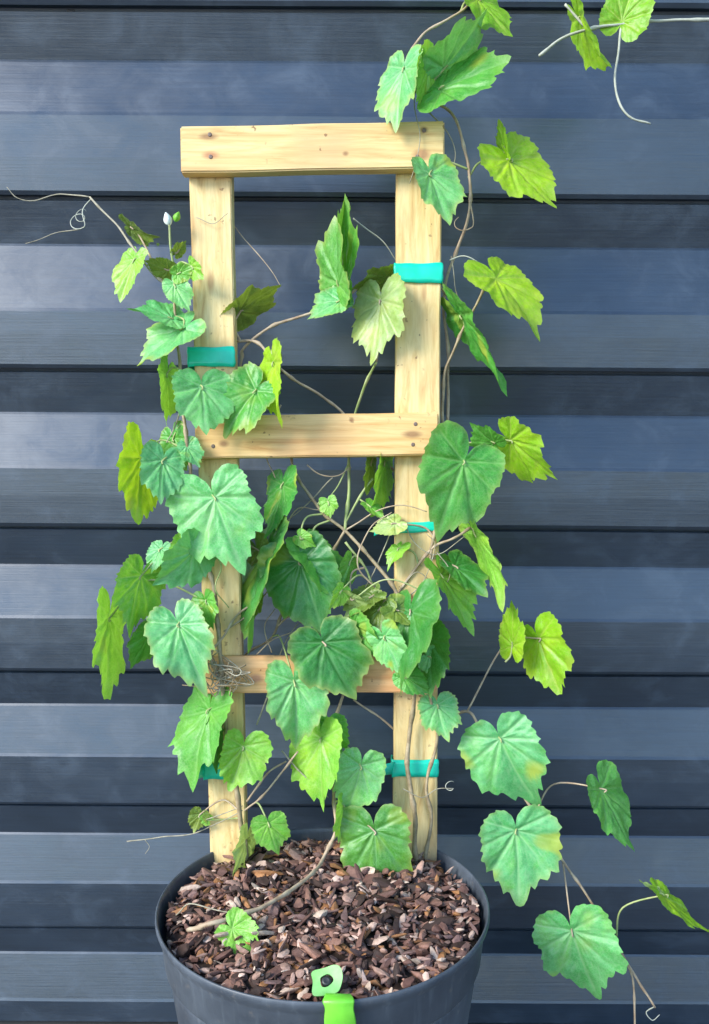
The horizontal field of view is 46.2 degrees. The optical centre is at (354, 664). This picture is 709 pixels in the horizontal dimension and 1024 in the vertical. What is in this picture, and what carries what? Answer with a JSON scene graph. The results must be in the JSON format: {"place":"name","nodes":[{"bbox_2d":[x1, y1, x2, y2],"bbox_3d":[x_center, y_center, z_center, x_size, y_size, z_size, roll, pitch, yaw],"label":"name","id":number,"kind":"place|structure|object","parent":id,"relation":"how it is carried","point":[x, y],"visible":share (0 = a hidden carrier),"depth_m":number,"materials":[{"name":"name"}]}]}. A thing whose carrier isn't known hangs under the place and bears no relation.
{"place":"outdoors","nodes":[
{"label":"outdoors","id":0,"kind":"place"},
{"bbox_2d":[0,1021,560,1023],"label":"ground","id":1,"kind":"structure","parent":0,"point":[55,1022],"depth_m":1.09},
{"bbox_2d":[155,828,489,1023],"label":"plant pot","id":2,"kind":"object","parent":1,"relation":"on","point":[445,997],"visible":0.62,"depth_m":0.65,"materials":[{"name":"black plastic"}]},
{"bbox_2d":[180,121,443,862],"bbox_3d":[-0.035,-0.113,0.805,0.238,0.747,0.097,0,14,0],"label":"wooden trellis","id":3,"kind":"object","parent":2,"relation":"in","point":[215,160],"visible":0.67,"depth_m":0.77,"materials":[{"name":"brown wood"}]},
{"bbox_2d":[198,763,223,779],"bbox_3d":[-0.135,0.105,0.832,0.055,0.022,0.032,0,14,0],"label":"plant tie","id":4,"kind":"object","parent":3,"relation":"attached to","point":[206,772],"visible":0.26,"depth_m":0.83,"materials":[{"name":"teal plastic"}]},
{"bbox_2d":[187,346,237,369],"bbox_3d":[-0.133,-0.287,0.782,0.045,0.022,0.024,0,14,0],"label":"plant tie","id":5,"kind":"object","parent":3,"relation":"attached to","point":[224,356],"visible":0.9,"depth_m":0.77,"materials":[{"name":"teal plastic"}]},
{"bbox_2d":[7,0,708,1023],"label":"grape vine","id":6,"kind":"object","parent":3,"relation":"attached to","point":[305,578],"visible":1,"depth_m":0.78,"materials":[{"name":"green plant"}]},
{"bbox_2d":[374,521,433,535],"bbox_3d":[0.051,-0.132,0.799,0.065,0.016,0.032,0,14,0],"label":"plant tie","id":7,"kind":"object","parent":3,"relation":"attached to","point":[429,525],"visible":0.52,"depth_m":0.79,"materials":[{"name":"teal plastic"}]},
{"bbox_2d":[385,755,438,777],"bbox_3d":[0.052,0.103,0.832,0.064,0.021,0.032,0,14,0],"label":"plant tie","id":8,"kind":"object","parent":3,"relation":"attached to","point":[396,768],"visible":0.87,"depth_m":0.82,"materials":[{"name":"teal plastic"}]},
{"bbox_2d":[393,262,443,285],"bbox_3d":[0.059,-0.360,0.772,0.046,0.021,0.024,0,14,0],"label":"plant tie","id":9,"kind":"object","parent":3,"relation":"attached to","point":[421,272],"visible":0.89,"depth_m":0.76,"materials":[{"name":"teal plastic"}]},
{"bbox_2d":[166,837,479,1001],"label":"bark mulch","id":10,"kind":"object","parent":2,"relation":"in","point":[370,931],"visible":0.91,"depth_m":0.71,"materials":[{"name":"brown wood"}]},
{"bbox_2d":[214,907,258,953],"bbox_3d":[-0.096,0.220,0.686,0.040,0.039,0.007,0,-24,0],"label":"leaf","id":11,"kind":"object","parent":10,"relation":"on","point":[240,922],"visible":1,"depth_m":0.69,"materials":[{"name":"green plant"}]},
{"bbox_2d":[311,965,355,1023],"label":"plant tag","id":12,"kind":"object","parent":2,"relation":"hanging from","point":[339,1008],"visible":1,"depth_m":0.61,"materials":[{"name":"plastic"}]},
{"bbox_2d":[0,0,708,1023],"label":"board wall","id":13,"kind":"structure","parent":0,"point":[600,546],"depth_m":0.91,"materials":[{"name":"grey wood"}]}
]}

